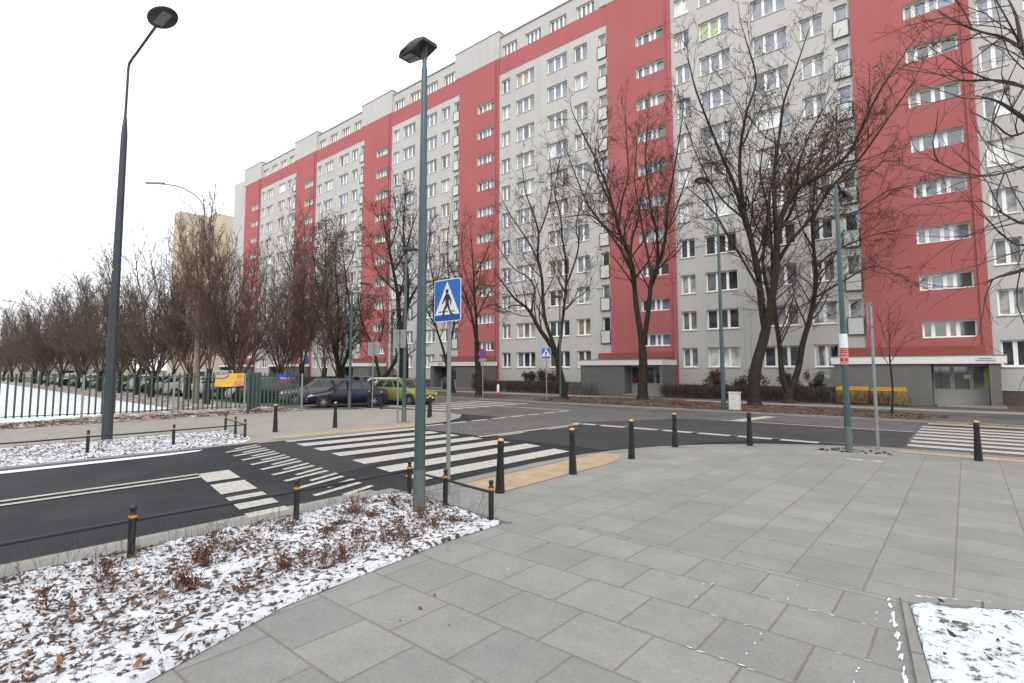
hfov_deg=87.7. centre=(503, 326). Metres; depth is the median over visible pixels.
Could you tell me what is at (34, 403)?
snow lawn
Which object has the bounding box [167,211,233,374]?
apartment building
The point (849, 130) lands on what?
balcony window
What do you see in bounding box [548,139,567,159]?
window
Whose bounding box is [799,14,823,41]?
window
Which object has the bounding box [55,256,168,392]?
bare tree
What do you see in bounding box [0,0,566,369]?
sky
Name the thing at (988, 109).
window
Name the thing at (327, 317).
bare tree
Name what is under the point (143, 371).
bare tree
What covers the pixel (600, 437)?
dark sett paving
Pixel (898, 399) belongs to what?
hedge
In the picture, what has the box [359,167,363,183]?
balcony window
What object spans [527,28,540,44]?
attic window
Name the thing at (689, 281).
window
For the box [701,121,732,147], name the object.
window
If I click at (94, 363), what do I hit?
bare tree
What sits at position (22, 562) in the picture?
gutter
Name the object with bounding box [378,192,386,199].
stairwell window
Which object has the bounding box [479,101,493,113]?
stairwell window
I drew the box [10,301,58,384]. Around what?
bare tree
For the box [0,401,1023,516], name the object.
road markings
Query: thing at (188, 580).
dry plant tufts
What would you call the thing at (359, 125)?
attic window
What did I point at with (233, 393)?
parked car
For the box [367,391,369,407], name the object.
bollard
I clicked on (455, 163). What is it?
balcony window
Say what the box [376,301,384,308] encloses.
stairwell window
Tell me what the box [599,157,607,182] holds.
balcony window
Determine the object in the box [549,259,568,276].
window
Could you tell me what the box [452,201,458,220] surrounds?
balcony window
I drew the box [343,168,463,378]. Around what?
bare tree
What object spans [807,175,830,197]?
window
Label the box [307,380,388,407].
parked car
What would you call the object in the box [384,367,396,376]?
shrub
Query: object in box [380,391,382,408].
bollard
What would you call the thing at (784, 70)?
window
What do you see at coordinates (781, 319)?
window
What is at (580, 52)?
window
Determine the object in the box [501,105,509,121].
window
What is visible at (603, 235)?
balcony window
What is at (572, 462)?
bollard
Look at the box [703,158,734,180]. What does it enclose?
window
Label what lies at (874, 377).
traffic sign
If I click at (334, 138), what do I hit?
attic window
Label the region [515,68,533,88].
window
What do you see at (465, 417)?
junction corner
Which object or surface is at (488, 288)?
stairwell window
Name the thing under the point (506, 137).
window
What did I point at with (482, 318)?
stairwell window
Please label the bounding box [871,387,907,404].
grit box
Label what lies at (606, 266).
balcony window
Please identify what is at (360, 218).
balcony window
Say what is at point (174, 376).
metal fence
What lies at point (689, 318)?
window
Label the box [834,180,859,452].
street lamp
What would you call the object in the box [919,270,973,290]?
stairwell window
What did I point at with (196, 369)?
street lamp
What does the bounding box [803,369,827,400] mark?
shrub
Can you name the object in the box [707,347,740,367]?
window
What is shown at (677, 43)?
window
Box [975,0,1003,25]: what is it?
window
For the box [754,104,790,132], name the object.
window
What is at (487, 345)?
stairwell window
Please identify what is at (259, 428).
pavement opposite
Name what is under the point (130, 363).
bare tree
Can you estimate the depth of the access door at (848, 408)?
13.41 m
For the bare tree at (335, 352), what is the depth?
41.25 m
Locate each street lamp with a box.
[2,300,40,383]
[101,6,177,439]
[144,181,204,402]
[359,282,392,376]
[398,246,417,422]
[399,36,436,513]
[552,295,561,399]
[694,177,725,408]
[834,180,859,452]
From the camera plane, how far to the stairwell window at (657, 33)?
45.73 m
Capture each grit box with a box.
[835,386,869,402]
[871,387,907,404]
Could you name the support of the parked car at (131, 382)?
on the parking lane at (306, 406)
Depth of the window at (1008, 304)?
30.05 m
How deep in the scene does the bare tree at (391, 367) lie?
39.67 m
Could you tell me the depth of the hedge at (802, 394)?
35.05 m
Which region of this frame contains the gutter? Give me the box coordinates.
[0,490,373,568]
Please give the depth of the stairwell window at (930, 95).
32.79 m
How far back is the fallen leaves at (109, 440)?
13.96 m
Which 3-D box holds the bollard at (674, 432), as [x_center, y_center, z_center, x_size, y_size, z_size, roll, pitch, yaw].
[4.538,2.756,14.182,0.164,0.900,0.161,-5,-7,41]
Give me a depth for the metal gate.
26.08 m
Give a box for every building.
[1,348,132,377]
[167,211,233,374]
[218,0,1023,408]
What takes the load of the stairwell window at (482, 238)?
in the apartment building at (494, 98)
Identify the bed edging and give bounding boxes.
[900,595,1023,682]
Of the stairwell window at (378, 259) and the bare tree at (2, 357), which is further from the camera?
the bare tree at (2, 357)
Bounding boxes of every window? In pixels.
[306,199,312,205]
[307,181,312,187]
[320,140,325,148]
[332,133,337,142]
[343,127,349,136]
[356,121,361,130]
[357,250,361,266]
[357,271,361,287]
[358,208,362,224]
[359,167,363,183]
[359,188,362,203]
[360,147,363,162]
[375,323,384,331]
[376,257,385,264]
[376,278,385,286]
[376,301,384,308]
[377,212,386,221]
[377,235,385,242]
[378,169,387,178]
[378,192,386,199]
[379,148,387,156]
[379,346,384,353]
[396,99,404,110]
[412,90,420,102]
[428,82,437,93]
[439,329,446,342]
[445,73,454,85]
[451,328,457,348]
[452,176,458,195]
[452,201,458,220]
[452,226,458,245]
[452,251,457,270]
[453,103,458,122]
[453,127,458,146]
[453,151,458,171]
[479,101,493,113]
[479,127,493,139]
[479,153,493,164]
[479,179,493,190]
[479,206,493,216]
[479,232,493,243]
[479,259,493,269]
[479,286,493,296]
[479,313,493,323]
[479,341,493,350]
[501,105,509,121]
[501,132,510,147]
[501,159,510,174]
[501,186,509,201]
[501,213,510,228]
[501,268,509,283]
[501,324,509,339]
[502,79,509,94]
[502,240,510,255]
[502,296,509,311]
[503,353,509,366]
[504,41,516,55]
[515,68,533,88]
[515,95,533,115]
[515,123,533,142]
[515,179,534,197]
[515,207,534,225]
[515,235,534,253]
[515,264,534,281]
[516,151,533,169]
[517,323,534,338]
[518,293,534,309]
[518,352,535,367]
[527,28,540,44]
[546,81,566,103]
[546,110,567,131]
[547,53,566,74]
[547,229,568,247]
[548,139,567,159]
[548,169,567,188]
[548,351,569,367]
[549,200,568,217]
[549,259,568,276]
[550,289,568,306]
[550,320,569,336]
[551,15,566,31]
[573,73,587,92]
[574,43,586,62]
[574,102,587,121]
[574,163,588,181]
[575,133,587,151]
[575,224,588,242]
[575,255,589,273]
[576,193,588,211]
[576,287,589,304]
[576,351,590,367]
[577,1,593,18]
[578,319,590,335]
[597,35,605,60]
[597,65,606,90]
[598,96,606,120]
[598,126,607,151]
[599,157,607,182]
[599,189,608,214]
[599,221,608,246]
[600,252,609,278]
[600,284,609,310]
[601,317,610,343]
[637,27,662,46]
[638,59,663,77]
[638,93,664,110]
[639,126,664,142]
[640,159,665,175]
[641,194,666,208]
[641,228,667,241]
[642,263,668,276]
[642,298,669,311]
[646,333,670,345]
[673,0,688,18]
[674,30,688,51]
[675,64,690,85]
[676,98,690,119]
[677,168,692,188]
[678,133,691,153]
[680,203,693,222]
[681,239,694,258]
[681,275,696,294]
[682,348,698,367]
[683,311,697,330]
[696,0,715,8]
[697,14,728,42]
[699,49,730,76]
[701,85,731,111]
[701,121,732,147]
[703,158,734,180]
[704,194,735,218]
[704,232,735,255]
[705,270,738,292]
[707,308,739,329]
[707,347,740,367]
[751,0,785,21]
[752,27,787,57]
[754,65,788,94]
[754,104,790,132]
[756,143,791,170]
[758,185,792,208]
[760,223,795,246]
[761,263,797,286]
[763,345,798,367]
[765,304,799,326]
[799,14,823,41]
[800,53,825,80]
[802,93,827,119]
[805,135,828,159]
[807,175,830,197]
[809,217,833,240]
[810,259,835,282]
[812,301,837,324]
[813,344,838,367]
[832,5,848,39]
[834,45,851,80]
[836,86,853,119]
[838,128,855,162]
[841,171,857,204]
[842,213,860,247]
[845,256,862,290]
[847,299,865,334]
[903,0,954,19]
[905,35,957,63]
[908,81,960,107]
[911,127,963,152]
[914,174,967,197]
[916,222,970,243]
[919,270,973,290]
[922,319,977,337]
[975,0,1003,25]
[979,41,1009,71]
[982,89,1010,119]
[986,137,1015,167]
[989,187,1020,216]
[993,237,1023,265]
[997,288,1023,316]
[1000,340,1023,367]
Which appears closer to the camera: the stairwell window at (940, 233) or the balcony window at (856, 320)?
the stairwell window at (940, 233)
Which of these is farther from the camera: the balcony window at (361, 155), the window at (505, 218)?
the balcony window at (361, 155)
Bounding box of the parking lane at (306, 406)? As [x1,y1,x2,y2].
[18,381,366,410]
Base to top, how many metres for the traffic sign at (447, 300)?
3.630 m
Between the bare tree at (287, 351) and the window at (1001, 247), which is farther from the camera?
the bare tree at (287, 351)
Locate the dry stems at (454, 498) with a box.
[426,482,496,514]
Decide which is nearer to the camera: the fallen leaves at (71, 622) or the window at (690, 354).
the fallen leaves at (71, 622)
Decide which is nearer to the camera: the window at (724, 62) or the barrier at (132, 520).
the barrier at (132, 520)
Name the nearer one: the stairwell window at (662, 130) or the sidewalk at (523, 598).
the sidewalk at (523, 598)
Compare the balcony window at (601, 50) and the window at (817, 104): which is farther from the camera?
the balcony window at (601, 50)
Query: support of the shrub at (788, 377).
on the building verge at (1019, 408)
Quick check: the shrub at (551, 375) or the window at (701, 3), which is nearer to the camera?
the window at (701, 3)
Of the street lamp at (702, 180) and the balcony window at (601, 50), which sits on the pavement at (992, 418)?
the street lamp at (702, 180)
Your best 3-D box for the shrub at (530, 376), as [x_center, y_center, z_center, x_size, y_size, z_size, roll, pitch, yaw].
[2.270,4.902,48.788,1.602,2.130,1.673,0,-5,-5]
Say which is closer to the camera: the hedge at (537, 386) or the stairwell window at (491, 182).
the hedge at (537, 386)
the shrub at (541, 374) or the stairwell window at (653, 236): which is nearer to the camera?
the stairwell window at (653, 236)
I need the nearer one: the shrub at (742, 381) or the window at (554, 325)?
the shrub at (742, 381)
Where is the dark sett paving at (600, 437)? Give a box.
[492,424,780,449]
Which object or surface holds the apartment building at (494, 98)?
on the ground at (162, 372)
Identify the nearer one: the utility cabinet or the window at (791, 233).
the utility cabinet
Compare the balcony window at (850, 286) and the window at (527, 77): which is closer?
the balcony window at (850, 286)
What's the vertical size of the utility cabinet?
0.970 m
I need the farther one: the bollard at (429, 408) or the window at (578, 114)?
the window at (578, 114)
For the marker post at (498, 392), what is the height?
0.950 m
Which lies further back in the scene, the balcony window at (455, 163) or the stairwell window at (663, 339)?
the balcony window at (455, 163)
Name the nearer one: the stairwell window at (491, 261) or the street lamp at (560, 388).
the street lamp at (560, 388)
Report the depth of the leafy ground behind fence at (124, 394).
26.99 m
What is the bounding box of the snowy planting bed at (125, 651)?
[0,493,500,682]
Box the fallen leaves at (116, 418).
[0,407,299,427]
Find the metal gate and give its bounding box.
[246,371,260,412]
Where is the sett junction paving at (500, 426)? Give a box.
[412,411,671,436]
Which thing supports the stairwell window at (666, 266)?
in the apartment building at (494, 98)
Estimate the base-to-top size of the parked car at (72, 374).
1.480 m
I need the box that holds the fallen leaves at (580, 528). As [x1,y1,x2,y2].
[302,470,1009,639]
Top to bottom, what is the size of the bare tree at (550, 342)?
17.344 m
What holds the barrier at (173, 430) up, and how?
on the snowy bed opposite at (31, 459)
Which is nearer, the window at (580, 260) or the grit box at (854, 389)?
the grit box at (854, 389)
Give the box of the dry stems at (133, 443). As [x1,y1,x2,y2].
[11,427,244,457]
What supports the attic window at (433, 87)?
in the apartment building at (494, 98)
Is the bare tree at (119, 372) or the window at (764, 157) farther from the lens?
the bare tree at (119, 372)
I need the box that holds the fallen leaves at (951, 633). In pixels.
[913,598,1023,682]
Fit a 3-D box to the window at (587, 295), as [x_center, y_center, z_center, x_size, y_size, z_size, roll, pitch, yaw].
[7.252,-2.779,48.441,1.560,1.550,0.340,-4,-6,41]
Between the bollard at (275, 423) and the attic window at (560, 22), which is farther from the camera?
the attic window at (560, 22)
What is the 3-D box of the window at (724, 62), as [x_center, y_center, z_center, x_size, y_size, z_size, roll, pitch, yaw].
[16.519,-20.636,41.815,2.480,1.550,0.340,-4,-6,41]
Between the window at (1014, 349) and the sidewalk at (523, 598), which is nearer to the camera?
the sidewalk at (523, 598)
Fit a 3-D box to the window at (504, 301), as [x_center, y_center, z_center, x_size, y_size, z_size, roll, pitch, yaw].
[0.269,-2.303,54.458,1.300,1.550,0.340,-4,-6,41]
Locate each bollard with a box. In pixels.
[272,404,277,431]
[332,402,336,427]
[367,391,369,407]
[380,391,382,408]
[427,396,430,416]
[495,438,504,493]
[569,428,576,474]
[628,419,634,458]
[672,413,677,446]
[747,412,752,445]
[973,421,982,460]
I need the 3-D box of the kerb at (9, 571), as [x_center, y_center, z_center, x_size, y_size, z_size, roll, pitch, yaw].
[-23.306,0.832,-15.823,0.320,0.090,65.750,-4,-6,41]
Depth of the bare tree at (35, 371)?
70.95 m
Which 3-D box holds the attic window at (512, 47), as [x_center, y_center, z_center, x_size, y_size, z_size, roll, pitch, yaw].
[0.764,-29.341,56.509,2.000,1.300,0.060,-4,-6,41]
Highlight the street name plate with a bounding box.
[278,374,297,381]
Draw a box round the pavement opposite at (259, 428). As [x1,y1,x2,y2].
[0,409,460,447]
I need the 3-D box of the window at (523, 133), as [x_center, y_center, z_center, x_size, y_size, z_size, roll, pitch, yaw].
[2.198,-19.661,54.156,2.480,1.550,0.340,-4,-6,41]
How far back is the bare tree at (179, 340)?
35.64 m
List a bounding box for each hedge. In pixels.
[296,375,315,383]
[471,379,504,390]
[501,379,570,392]
[566,380,602,394]
[658,383,833,402]
[828,390,890,405]
[882,392,917,406]
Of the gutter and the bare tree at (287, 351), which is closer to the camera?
the gutter
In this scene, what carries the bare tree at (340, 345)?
on the leafy verge at (468, 395)
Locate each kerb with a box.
[0,426,414,470]
[0,488,402,580]
[403,444,1023,493]
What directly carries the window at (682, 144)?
in the apartment building at (494, 98)
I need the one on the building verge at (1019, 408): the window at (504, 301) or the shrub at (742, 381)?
the shrub at (742, 381)
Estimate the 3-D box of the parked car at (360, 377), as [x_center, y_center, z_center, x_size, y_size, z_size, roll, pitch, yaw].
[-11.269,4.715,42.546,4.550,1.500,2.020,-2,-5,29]
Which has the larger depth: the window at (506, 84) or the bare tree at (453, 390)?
the window at (506, 84)
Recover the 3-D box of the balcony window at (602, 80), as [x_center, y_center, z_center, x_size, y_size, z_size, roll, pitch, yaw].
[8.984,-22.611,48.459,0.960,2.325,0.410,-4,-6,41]
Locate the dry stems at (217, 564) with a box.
[0,482,487,682]
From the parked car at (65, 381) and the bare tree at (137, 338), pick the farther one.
the parked car at (65, 381)
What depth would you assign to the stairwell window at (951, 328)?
31.67 m
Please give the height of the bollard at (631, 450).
0.900 m
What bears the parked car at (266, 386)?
on the parking lane at (306, 406)
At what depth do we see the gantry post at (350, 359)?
28.68 m
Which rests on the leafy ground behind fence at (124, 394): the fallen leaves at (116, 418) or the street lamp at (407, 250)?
the fallen leaves at (116, 418)
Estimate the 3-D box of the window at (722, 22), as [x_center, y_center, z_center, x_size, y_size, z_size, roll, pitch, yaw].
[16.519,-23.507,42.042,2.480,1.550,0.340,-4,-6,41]
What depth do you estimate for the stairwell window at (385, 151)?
70.24 m
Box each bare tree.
[0,291,80,383]
[0,301,82,385]
[0,306,48,381]
[0,315,63,382]
[0,318,33,373]
[0,318,36,380]
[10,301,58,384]
[13,280,119,386]
[22,274,123,389]
[41,272,103,387]
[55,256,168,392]
[57,267,158,391]
[62,262,181,394]
[86,223,242,396]
[126,301,173,373]
[127,217,278,399]
[137,284,211,374]
[156,190,312,402]
[162,175,247,403]
[211,283,284,369]
[227,252,319,373]
[260,262,323,373]
[269,204,356,377]
[272,187,354,385]
[280,207,390,377]
[306,261,388,375]
[318,270,432,376]
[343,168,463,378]
[409,197,481,392]
[427,203,517,395]
[467,130,615,398]
[522,73,728,399]
[643,0,959,405]
[730,91,944,403]
[856,0,1023,403]
[865,300,924,413]
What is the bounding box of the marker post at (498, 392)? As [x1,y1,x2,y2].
[496,384,499,396]
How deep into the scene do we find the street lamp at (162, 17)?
15.57 m
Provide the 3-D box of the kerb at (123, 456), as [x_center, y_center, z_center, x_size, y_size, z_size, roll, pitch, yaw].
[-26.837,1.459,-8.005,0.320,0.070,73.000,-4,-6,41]
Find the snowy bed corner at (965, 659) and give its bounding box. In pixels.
[911,603,1023,682]
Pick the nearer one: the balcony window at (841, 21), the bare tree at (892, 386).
the bare tree at (892, 386)
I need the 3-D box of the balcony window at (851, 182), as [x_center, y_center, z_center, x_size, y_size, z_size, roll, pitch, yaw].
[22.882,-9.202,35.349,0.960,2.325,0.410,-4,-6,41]
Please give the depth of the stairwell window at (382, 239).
69.40 m
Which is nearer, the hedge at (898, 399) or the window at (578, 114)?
the hedge at (898, 399)
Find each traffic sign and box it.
[303,354,307,378]
[368,342,379,406]
[393,329,405,421]
[434,277,460,494]
[478,349,486,397]
[541,348,550,398]
[866,302,879,450]
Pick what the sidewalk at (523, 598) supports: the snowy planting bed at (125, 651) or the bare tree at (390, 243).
the snowy planting bed at (125, 651)
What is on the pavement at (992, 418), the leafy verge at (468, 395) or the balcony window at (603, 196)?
the leafy verge at (468, 395)
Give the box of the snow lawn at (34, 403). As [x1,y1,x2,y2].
[0,383,170,422]
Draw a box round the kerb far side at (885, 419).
[437,396,1023,427]
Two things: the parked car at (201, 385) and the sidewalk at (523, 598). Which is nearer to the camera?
the sidewalk at (523, 598)
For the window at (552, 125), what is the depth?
51.79 m
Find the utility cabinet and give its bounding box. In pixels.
[728,392,741,410]
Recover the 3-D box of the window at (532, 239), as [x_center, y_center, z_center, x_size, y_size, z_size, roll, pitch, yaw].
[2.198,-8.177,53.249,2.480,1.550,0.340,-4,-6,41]
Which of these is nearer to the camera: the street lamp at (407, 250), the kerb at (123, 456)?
the kerb at (123, 456)
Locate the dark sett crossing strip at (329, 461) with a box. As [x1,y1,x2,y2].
[221,441,380,475]
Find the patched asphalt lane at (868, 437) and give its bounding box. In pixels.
[582,418,912,446]
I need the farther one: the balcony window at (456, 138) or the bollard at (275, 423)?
the balcony window at (456, 138)
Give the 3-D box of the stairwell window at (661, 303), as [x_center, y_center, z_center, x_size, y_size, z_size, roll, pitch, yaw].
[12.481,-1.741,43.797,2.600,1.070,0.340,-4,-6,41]
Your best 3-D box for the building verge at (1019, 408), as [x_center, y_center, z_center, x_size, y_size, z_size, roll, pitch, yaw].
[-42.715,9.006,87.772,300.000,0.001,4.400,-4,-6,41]
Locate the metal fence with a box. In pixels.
[0,373,302,421]
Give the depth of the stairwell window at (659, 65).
45.48 m
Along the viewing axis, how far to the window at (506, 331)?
54.42 m
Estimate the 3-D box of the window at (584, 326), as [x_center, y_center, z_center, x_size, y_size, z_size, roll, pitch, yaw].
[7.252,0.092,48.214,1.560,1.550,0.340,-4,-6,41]
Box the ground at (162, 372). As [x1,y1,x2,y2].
[0,370,1016,599]
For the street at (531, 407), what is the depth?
22.42 m
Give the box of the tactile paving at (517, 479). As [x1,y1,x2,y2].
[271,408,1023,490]
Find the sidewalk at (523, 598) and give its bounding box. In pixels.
[146,493,931,682]
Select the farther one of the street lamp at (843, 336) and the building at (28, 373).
the building at (28, 373)
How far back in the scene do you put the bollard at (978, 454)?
12.04 m
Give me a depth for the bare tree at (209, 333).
31.34 m
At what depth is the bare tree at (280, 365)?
56.81 m
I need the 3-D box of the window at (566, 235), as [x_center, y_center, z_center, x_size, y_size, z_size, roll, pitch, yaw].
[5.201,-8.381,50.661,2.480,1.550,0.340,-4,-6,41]
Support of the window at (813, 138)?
in the apartment building at (494, 98)
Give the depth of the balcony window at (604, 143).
47.96 m
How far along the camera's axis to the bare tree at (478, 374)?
39.64 m
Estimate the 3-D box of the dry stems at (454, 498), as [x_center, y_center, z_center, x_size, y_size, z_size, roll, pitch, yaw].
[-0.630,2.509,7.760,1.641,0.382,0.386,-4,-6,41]
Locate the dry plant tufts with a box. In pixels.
[2,494,462,620]
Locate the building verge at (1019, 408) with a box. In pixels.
[426,386,1023,410]
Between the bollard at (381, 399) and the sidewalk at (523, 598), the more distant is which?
the bollard at (381, 399)
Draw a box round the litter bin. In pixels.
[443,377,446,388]
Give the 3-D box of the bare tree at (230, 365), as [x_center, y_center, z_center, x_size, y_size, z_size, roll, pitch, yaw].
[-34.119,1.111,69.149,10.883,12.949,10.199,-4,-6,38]
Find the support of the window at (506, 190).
in the apartment building at (494, 98)
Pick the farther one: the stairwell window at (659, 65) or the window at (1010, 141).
the stairwell window at (659, 65)
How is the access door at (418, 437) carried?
in the street lamp at (422, 48)
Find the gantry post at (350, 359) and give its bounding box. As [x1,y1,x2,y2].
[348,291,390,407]
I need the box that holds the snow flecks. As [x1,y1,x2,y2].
[687,458,1008,682]
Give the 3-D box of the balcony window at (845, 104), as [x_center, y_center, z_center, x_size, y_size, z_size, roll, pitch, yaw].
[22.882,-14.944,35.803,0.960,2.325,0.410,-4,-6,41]
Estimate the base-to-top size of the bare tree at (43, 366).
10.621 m
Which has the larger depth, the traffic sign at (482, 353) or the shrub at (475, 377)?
the shrub at (475, 377)
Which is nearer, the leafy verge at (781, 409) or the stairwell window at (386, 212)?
the leafy verge at (781, 409)
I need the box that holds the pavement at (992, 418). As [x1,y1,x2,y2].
[428,389,1023,424]
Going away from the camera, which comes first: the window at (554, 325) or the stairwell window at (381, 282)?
the window at (554, 325)
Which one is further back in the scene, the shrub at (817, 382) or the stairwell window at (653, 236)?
the stairwell window at (653, 236)
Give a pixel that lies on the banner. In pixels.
(229, 379)
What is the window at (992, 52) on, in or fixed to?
in the apartment building at (494, 98)
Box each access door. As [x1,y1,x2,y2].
[416,435,421,461]
[847,407,850,421]
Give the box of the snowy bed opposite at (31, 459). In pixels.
[0,430,250,466]
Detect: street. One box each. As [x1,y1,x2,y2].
[0,424,661,564]
[13,377,1023,457]
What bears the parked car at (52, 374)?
on the parking lane at (306, 406)
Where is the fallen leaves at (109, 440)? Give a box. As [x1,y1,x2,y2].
[0,429,247,465]
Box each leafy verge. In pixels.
[437,392,506,397]
[534,396,949,418]
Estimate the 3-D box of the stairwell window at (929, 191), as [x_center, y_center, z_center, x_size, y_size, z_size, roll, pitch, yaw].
[26.379,-8.429,32.275,2.600,1.070,0.340,-4,-6,41]
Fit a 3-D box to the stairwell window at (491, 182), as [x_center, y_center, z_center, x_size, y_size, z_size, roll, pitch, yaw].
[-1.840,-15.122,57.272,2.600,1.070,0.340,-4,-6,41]
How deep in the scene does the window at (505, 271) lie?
54.90 m
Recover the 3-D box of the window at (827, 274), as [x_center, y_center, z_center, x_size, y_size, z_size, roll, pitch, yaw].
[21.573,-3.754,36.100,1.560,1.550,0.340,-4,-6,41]
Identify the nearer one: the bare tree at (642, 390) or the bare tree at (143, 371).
the bare tree at (642, 390)
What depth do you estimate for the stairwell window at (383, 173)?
70.02 m
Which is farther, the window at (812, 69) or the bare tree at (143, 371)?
the bare tree at (143, 371)
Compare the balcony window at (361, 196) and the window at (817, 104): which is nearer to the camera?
the window at (817, 104)
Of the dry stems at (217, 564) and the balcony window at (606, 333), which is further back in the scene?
the balcony window at (606, 333)
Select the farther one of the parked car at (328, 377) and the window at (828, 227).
the parked car at (328, 377)
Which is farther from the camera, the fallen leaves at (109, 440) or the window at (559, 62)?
the window at (559, 62)
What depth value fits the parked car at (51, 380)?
70.19 m
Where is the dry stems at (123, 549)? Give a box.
[0,483,396,596]
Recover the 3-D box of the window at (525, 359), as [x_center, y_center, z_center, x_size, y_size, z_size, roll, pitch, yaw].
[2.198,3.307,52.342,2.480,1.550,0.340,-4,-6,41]
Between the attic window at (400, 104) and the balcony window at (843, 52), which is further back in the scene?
the attic window at (400, 104)
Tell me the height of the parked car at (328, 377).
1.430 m
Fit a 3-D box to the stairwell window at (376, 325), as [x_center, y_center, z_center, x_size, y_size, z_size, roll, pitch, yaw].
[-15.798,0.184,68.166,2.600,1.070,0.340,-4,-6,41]
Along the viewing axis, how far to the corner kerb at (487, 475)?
12.89 m
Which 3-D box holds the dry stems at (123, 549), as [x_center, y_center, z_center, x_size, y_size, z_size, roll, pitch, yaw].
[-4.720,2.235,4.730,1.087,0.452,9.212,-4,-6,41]
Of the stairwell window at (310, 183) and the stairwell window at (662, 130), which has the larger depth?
the stairwell window at (310, 183)
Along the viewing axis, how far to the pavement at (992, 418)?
26.33 m
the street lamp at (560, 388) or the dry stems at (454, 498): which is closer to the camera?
the dry stems at (454, 498)
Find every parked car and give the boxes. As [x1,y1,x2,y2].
[43,373,58,382]
[49,370,95,384]
[56,373,75,384]
[63,373,95,385]
[70,374,87,385]
[75,374,95,386]
[116,374,148,389]
[117,375,166,390]
[129,375,162,390]
[141,375,183,391]
[155,377,181,394]
[164,370,233,395]
[181,377,214,396]
[202,377,247,398]
[225,377,277,398]
[241,378,300,400]
[278,378,351,403]
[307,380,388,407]
[316,376,337,377]
[344,376,371,379]
[368,377,401,383]
[374,378,436,404]
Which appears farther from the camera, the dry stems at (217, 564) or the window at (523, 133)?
the window at (523, 133)
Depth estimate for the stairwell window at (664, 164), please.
45.01 m
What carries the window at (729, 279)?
in the apartment building at (494, 98)
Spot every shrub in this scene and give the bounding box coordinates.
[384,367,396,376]
[471,373,491,380]
[520,368,536,390]
[535,366,555,391]
[545,368,558,389]
[701,367,727,397]
[730,369,770,397]
[775,369,803,393]
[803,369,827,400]
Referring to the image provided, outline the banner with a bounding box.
[215,373,243,386]
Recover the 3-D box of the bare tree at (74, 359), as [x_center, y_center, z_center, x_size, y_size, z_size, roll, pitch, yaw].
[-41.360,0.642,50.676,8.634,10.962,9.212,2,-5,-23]
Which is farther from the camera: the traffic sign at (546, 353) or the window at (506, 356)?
the window at (506, 356)
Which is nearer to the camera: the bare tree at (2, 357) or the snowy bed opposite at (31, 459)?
the snowy bed opposite at (31, 459)
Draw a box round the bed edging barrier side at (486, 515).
[426,496,511,523]
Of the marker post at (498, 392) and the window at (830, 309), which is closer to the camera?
the window at (830, 309)
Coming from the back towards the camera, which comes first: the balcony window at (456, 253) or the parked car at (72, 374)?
the parked car at (72, 374)
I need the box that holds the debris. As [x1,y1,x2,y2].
[818,448,892,455]
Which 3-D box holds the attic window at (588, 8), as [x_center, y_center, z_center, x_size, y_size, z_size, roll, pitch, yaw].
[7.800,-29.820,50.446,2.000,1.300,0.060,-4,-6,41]
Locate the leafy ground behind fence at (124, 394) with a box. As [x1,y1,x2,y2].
[0,380,303,428]
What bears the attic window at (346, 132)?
in the apartment building at (494, 98)
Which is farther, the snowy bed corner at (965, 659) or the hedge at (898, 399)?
the hedge at (898, 399)
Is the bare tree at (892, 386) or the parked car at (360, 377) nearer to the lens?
the bare tree at (892, 386)
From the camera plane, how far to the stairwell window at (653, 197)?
44.57 m
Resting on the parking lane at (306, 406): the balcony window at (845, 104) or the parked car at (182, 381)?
the parked car at (182, 381)
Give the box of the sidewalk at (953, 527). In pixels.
[426,446,1023,603]
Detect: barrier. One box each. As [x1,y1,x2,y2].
[0,414,246,452]
[0,460,493,558]
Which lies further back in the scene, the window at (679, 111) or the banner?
the window at (679, 111)
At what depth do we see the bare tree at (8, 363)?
81.75 m
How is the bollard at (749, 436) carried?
on the corner kerb at (487, 475)
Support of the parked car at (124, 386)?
on the parking lane at (306, 406)
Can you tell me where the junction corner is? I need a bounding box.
[337,407,870,493]
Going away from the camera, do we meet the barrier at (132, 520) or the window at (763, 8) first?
the barrier at (132, 520)
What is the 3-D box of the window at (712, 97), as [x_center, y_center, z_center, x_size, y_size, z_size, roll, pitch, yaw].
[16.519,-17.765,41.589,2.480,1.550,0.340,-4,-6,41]
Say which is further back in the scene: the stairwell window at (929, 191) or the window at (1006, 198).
the stairwell window at (929, 191)
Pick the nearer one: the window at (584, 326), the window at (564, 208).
the window at (584, 326)
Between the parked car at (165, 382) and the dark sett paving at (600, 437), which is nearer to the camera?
the dark sett paving at (600, 437)
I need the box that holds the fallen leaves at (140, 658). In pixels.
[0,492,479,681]
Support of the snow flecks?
on the sidewalk at (953, 527)
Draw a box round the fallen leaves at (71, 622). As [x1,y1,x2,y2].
[0,490,487,682]
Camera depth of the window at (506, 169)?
55.78 m

